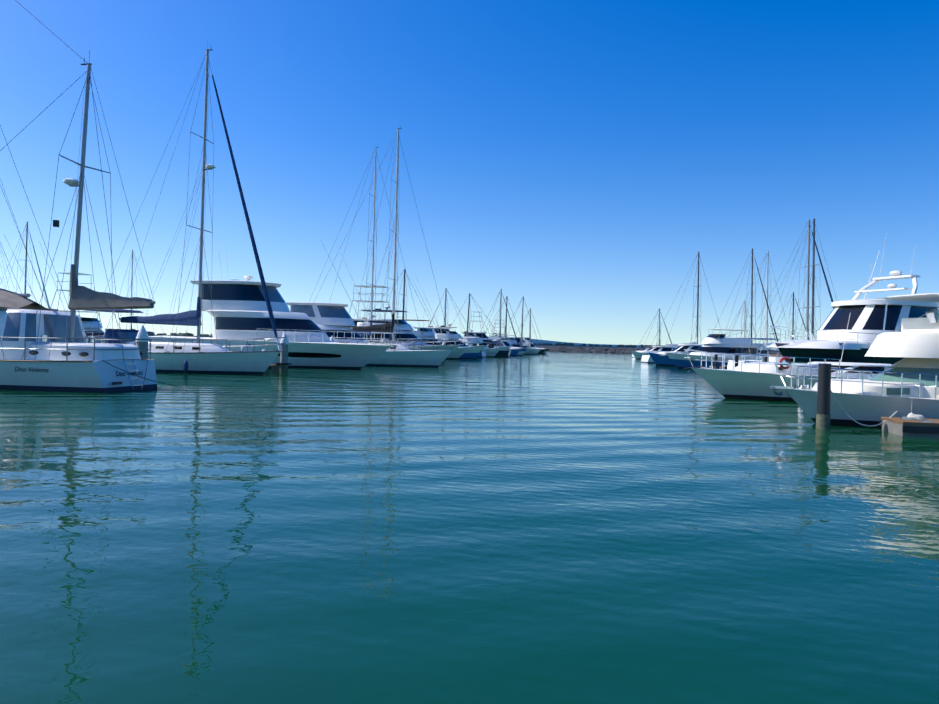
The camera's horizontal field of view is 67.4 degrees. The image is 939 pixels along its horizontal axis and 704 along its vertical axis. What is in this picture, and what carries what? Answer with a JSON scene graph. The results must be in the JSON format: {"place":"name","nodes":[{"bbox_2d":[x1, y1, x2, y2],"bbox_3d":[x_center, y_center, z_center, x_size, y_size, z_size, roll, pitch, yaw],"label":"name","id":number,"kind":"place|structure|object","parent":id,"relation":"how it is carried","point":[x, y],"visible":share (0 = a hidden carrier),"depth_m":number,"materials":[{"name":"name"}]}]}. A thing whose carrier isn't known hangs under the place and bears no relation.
{"place":"outdoors","nodes":[
{"label":"outdoors","id":0,"kind":"place"},
{"bbox_2d":[155,335,775,350],"bbox_3d":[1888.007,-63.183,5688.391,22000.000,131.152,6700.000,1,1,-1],"label":"shore land","id":1,"kind":"structure","parent":0,"point":[535,341],"depth_m":9021.96,"materials":[{"name":"green plant"}]},
{"bbox_2d":[148,332,778,350],"bbox_3d":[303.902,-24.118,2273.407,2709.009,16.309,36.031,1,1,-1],"label":"shore trees","id":2,"kind":"object","parent":1,"relation":"on","point":[207,335],"visible":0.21,"depth_m":2264.36,"materials":[{"name":"green plant"}]},
{"bbox_2d":[0,351,938,703],"bbox_3d":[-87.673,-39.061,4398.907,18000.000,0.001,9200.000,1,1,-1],"label":"water","id":3,"kind":"structure","parent":0,"point":[548,527],"depth_m":5.85,"materials":[{"name":"teal liquid"}]},
{"bbox_2d":[0,222,49,307],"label":"yacht","id":4,"kind":"object","parent":3,"relation":"on","point":[25,260],"visible":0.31,"depth_m":83.66,"materials":[{"name":"metal"}]},
{"bbox_2d":[0,179,59,310],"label":"yacht","id":5,"kind":"object","parent":3,"relation":"on","point":[51,309],"visible":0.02,"depth_m":36.60,"materials":[{"name":"white metal"}]},
{"bbox_2d":[5,237,104,342],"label":"sport fisher tower","id":6,"kind":"structure","parent":3,"relation":"on","point":[93,328],"depth_m":65.73,"materials":[{"name":"white metal"}]},
{"bbox_2d":[0,0,177,391],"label":"sailboat","id":7,"kind":"object","parent":3,"relation":"on","point":[34,335],"visible":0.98,"depth_m":21.38,"materials":[{"name":"white plastic"}]},
{"bbox_2d":[15,367,48,371],"bbox_3d":[-12.735,0.507,20.477,1.036,0.138,0.008,2,1,4],"label":"lettering","id":8,"kind":"object","parent":7,"relation":"attached to","point":[39,370],"visible":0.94,"depth_m":20.47},
{"bbox_2d":[116,370,142,375],"bbox_3d":[-10.515,0.646,21.780,0.010,0.166,1.244,-21,-4,10],"label":"transom lettering","id":9,"kind":"object","parent":7,"relation":"attached to","point":[134,373],"visible":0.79,"depth_m":21.81},
{"bbox_2d":[109,250,164,334],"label":"yacht","id":10,"kind":"object","parent":3,"relation":"on","point":[131,279],"visible":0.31,"depth_m":115.75,"materials":[{"name":"metal"}]},
{"bbox_2d":[136,325,148,358],"bbox_3d":[-12.663,0.517,27.214,0.672,3.100,0.672,1,1,-1],"label":"piling","id":11,"kind":"object","parent":3,"relation":"in","point":[142,334],"visible":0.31,"depth_m":27.07,"materials":[{"name":"plastic"}]},
{"bbox_2d":[78,46,285,373],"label":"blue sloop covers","id":12,"kind":"object","parent":3,"relation":"on","point":[192,357],"visible":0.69,"depth_m":33.82,"materials":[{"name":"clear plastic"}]},
{"bbox_2d":[245,344,279,371],"bbox_3d":[-16.948,0.197,38.794,13.550,1.555,1.100,2,1,11],"label":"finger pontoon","id":13,"kind":"object","parent":3,"relation":"on","point":[272,368],"visible":0.02,"depth_m":37.62,"materials":[{"name":"concrete"}]},
{"bbox_2d":[148,246,396,368],"bbox_3d":[-12.384,-2.719,45.184,16.102,8.271,5.148,2,1,11],"label":"motor yacht","id":14,"kind":"object","parent":3,"relation":"on","point":[239,310],"visible":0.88,"depth_m":43.76,"materials":[{"name":"white plastic"}]},
{"bbox_2d":[276,332,291,371],"bbox_3d":[-9.857,0.502,37.435,0.672,3.100,0.672,1,1,-1],"label":"piling","id":15,"kind":"object","parent":3,"relation":"in","point":[283,363],"visible":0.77,"depth_m":37.25,"materials":[{"name":"concrete"}]},
{"bbox_2d":[286,302,418,349],"bbox_3d":[-11.124,-1.331,58.159,14.302,5.336,4.600,2,1,11],"label":"motor yacht","id":16,"kind":"object","parent":3,"relation":"on","point":[327,318],"visible":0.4,"depth_m":56.85,"materials":[{"name":"white plastic"}]},
{"bbox_2d":[310,147,428,349],"bbox_3d":[-10.292,-8.979,65.066,13.846,20.550,3.985,2,1,11],"label":"sailboat","id":17,"kind":"object","parent":3,"relation":"on","point":[369,333],"visible":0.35,"depth_m":64.72,"materials":[{"name":"white plastic"}]},
{"bbox_2d":[349,285,391,326],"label":"cruiser","id":18,"kind":"object","parent":3,"relation":"on","point":[355,320],"visible":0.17,"depth_m":74.68,"materials":[{"name":"white metal"}]},
{"bbox_2d":[308,126,455,366],"bbox_3d":[-7.336,-7.847,53.081,13.344,18.650,3.894,2,1,11],"label":"sailboat","id":19,"kind":"object","parent":3,"relation":"on","point":[400,355],"visible":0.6,"depth_m":51.98,"materials":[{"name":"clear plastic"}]},
{"bbox_2d":[320,239,463,358],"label":"motor yacht","id":20,"kind":"object","parent":3,"relation":"on","point":[404,328],"visible":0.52,"depth_m":66.83,"materials":[{"name":"white plastic"}]},
{"bbox_2d":[369,269,441,343],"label":"yacht","id":21,"kind":"object","parent":3,"relation":"on","point":[403,300],"visible":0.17,"depth_m":78.77,"materials":[{"name":"metal"}]},
{"bbox_2d":[395,319,468,358],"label":"cruiser","id":22,"kind":"object","parent":3,"relation":"on","point":[429,335],"visible":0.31,"depth_m":84.28,"materials":[{"name":"white plastic"}]},
{"bbox_2d":[415,275,481,358],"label":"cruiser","id":23,"kind":"object","parent":3,"relation":"on","point":[469,353],"visible":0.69,"depth_m":90.01,"materials":[{"name":"white plastic"}]},
{"bbox_2d":[413,310,486,356],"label":"cruiser","id":24,"kind":"object","parent":3,"relation":"on","point":[431,328],"visible":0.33,"depth_m":96.04,"materials":[{"name":"white plastic"}]},
{"bbox_2d":[429,288,485,356],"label":"yacht","id":25,"kind":"object","parent":3,"relation":"on","point":[482,354],"visible":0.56,"depth_m":104.63,"materials":[{"name":"metal"}]},
{"bbox_2d":[460,326,500,356],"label":"cruiser","id":26,"kind":"object","parent":3,"relation":"on","point":[491,352],"visible":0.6,"depth_m":108.80,"materials":[{"name":"white plastic"}]},
{"bbox_2d":[450,293,510,356],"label":"yacht","id":27,"kind":"object","parent":3,"relation":"on","point":[503,353],"visible":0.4,"depth_m":115.35,"materials":[{"name":"metal"}]},
{"bbox_2d":[461,312,509,349],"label":"cruiser","id":28,"kind":"object","parent":3,"relation":"on","point":[482,335],"visible":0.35,"depth_m":121.82,"materials":[{"name":"white plastic"}]},
{"bbox_2d":[480,289,519,355],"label":"yacht","id":29,"kind":"object","parent":3,"relation":"on","point":[513,352],"visible":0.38,"depth_m":127.68,"materials":[{"name":"metal"}]},
{"bbox_2d":[485,296,524,345],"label":"yacht","id":30,"kind":"object","parent":3,"relation":"on","point":[505,331],"visible":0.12,"depth_m":149.05,"materials":[{"name":"metal"}]},
{"bbox_2d":[492,340,526,355],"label":"cruiser","id":31,"kind":"object","parent":3,"relation":"on","point":[521,351],"visible":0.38,"depth_m":134.01,"materials":[{"name":"white plastic"}]},
{"bbox_2d":[491,322,530,354],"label":"cruiser","id":32,"kind":"object","parent":3,"relation":"on","point":[495,323],"visible":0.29,"depth_m":155.72,"materials":[{"name":"white plastic"}]},
{"bbox_2d":[490,322,534,354],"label":"cruiser","id":33,"kind":"object","parent":3,"relation":"on","point":[515,344],"visible":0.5,"depth_m":161.54,"materials":[{"name":"white plastic"}]},
{"bbox_2d":[501,296,540,353],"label":"yacht","id":34,"kind":"object","parent":3,"relation":"on","point":[521,344],"visible":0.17,"depth_m":167.84,"materials":[{"name":"metal"}]},
{"bbox_2d":[507,337,538,349],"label":"cruiser","id":35,"kind":"object","parent":3,"relation":"on","point":[518,339],"visible":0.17,"depth_m":174.99,"materials":[{"name":"white plastic"}]},
{"bbox_2d":[517,308,544,353],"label":"yacht","id":36,"kind":"object","parent":3,"relation":"on","point":[539,352],"visible":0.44,"depth_m":181.95,"materials":[{"name":"metal"}]},
{"bbox_2d":[523,338,548,353],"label":"cruiser","id":37,"kind":"object","parent":3,"relation":"on","point":[533,346],"visible":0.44,"depth_m":187.07,"materials":[{"name":"white plastic"}]},
{"bbox_2d":[631,346,673,358],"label":"cruiser","id":38,"kind":"object","parent":3,"relation":"on","point":[639,354],"visible":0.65,"depth_m":130.11,"materials":[{"name":"white plastic"}]},
{"bbox_2d":[632,308,672,356],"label":"yacht","id":39,"kind":"object","parent":3,"relation":"on","point":[659,328],"visible":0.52,"depth_m":160.66,"materials":[{"name":"metal"}]},
{"bbox_2d":[535,345,780,354],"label":"breakwater","id":40,"kind":"object","parent":3,"relation":"in","point":[587,349],"visible":0.23,"depth_m":322.12,"materials":[{"name":"grey stone"}]},
{"bbox_2d":[649,344,703,365],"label":"cruiser","id":41,"kind":"object","parent":3,"relation":"on","point":[661,358],"visible":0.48,"depth_m":78.04,"materials":[{"name":"blue plastic"}]},
{"bbox_2d":[641,252,721,362],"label":"yacht","id":42,"kind":"object","parent":3,"relation":"on","point":[646,358],"visible":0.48,"depth_m":95.39,"materials":[{"name":"metal"}]},
{"bbox_2d":[665,329,762,368],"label":"cruiser","id":43,"kind":"object","parent":3,"relation":"on","point":[719,343],"visible":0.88,"depth_m":67.89,"materials":[{"name":"white plastic"}]},
{"bbox_2d":[714,354,717,368],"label":"black pile","id":44,"kind":"object","parent":3,"relation":"in","point":[715,361],"visible":0.62,"depth_m":66.04,"materials":[{"name":"wood"}]},
{"bbox_2d":[735,355,738,366],"bbox_3d":[21.155,1.478,55.837,0.304,2.450,0.304,1,1,-1],"label":"black pile","id":45,"kind":"object","parent":3,"relation":"in","point":[736,359],"visible":0.19,"depth_m":55.70,"materials":[{"name":"wood"}]},
{"bbox_2d":[728,300,758,341],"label":"yacht","id":46,"kind":"object","parent":3,"relation":"on","point":[744,303],"visible":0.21,"depth_m":130.86,"materials":[{"name":"metal"}]},
{"bbox_2d":[714,248,781,357],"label":"yacht","id":47,"kind":"object","parent":3,"relation":"on","point":[752,298],"visible":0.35,"depth_m":100.64,"materials":[{"name":"metal"}]},
{"bbox_2d":[737,337,771,354],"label":"cruiser","id":48,"kind":"object","parent":3,"relation":"on","point":[763,350],"visible":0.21,"depth_m":102.31,"materials":[{"name":"white plastic"}]},
{"bbox_2d":[728,251,790,350],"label":"yacht","id":49,"kind":"object","parent":3,"relation":"on","point":[766,323],"visible":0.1,"depth_m":105.69,"materials":[{"name":"metal"}]},
{"bbox_2d":[727,220,832,369],"bbox_3d":[27.805,-4.516,60.276,11.077,13.705,3.507,1,1,-10],"label":"yacht","id":50,"kind":"object","parent":3,"relation":"on","point":[773,359],"visible":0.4,"depth_m":60.39,"materials":[{"name":"metal"}]},
{"bbox_2d":[765,292,805,349],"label":"yacht","id":51,"kind":"object","parent":3,"relation":"on","point":[793,313],"visible":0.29,"depth_m":120.94,"materials":[{"name":"metal"}]},
{"bbox_2d":[684,316,891,400],"bbox_3d":[12.423,0.395,25.442,9.502,3.689,3.452,1,1,-3],"label":"white cruiser","id":52,"kind":"object","parent":3,"relation":"on","point":[754,380],"visible":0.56,"depth_m":24.66,"materials":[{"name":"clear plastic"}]},
{"bbox_2d":[745,218,836,360],"bbox_3d":[30.182,-4.939,64.309,11.577,14.605,3.666,1,1,-10],"label":"yacht","id":53,"kind":"object","parent":3,"relation":"on","point":[813,278],"visible":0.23,"depth_m":64.43,"materials":[{"name":"metal"}]},
{"bbox_2d":[816,363,830,429],"bbox_3d":[7.847,1.481,15.623,0.284,2.450,0.284,1,1,-1],"label":"black pile","id":54,"kind":"object","parent":3,"relation":"in","point":[823,415],"visible":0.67,"depth_m":15.51,"materials":[{"name":"plastic"}]},
{"bbox_2d":[831,391,896,426],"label":"mooring ropes","id":55,"kind":"object","parent":54,"relation":"attached to","point":[856,421],"visible":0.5,"depth_m":15.51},
{"bbox_2d":[765,236,938,368],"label":"motor yacht","id":56,"kind":"object","parent":3,"relation":"on","point":[865,324],"visible":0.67,"depth_m":33.57,"materials":[{"name":"white plastic"}]},
{"bbox_2d":[770,293,938,426],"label":"motor yacht","id":57,"kind":"object","parent":3,"relation":"on","point":[907,385],"visible":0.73,"depth_m":16.56,"materials":[{"name":"white plastic"}]},
{"bbox_2d":[880,414,938,437],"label":"finger pontoon","id":58,"kind":"object","parent":3,"relation":"on","point":[912,425],"visible":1,"depth_m":14.53,"materials":[{"name":"concrete"}]},
{"bbox_2d":[0,0,938,345],"label":"sky","id":59,"kind":"structure","parent":0,"point":[577,159],"materials":[{"name":"blue"}]}
]}

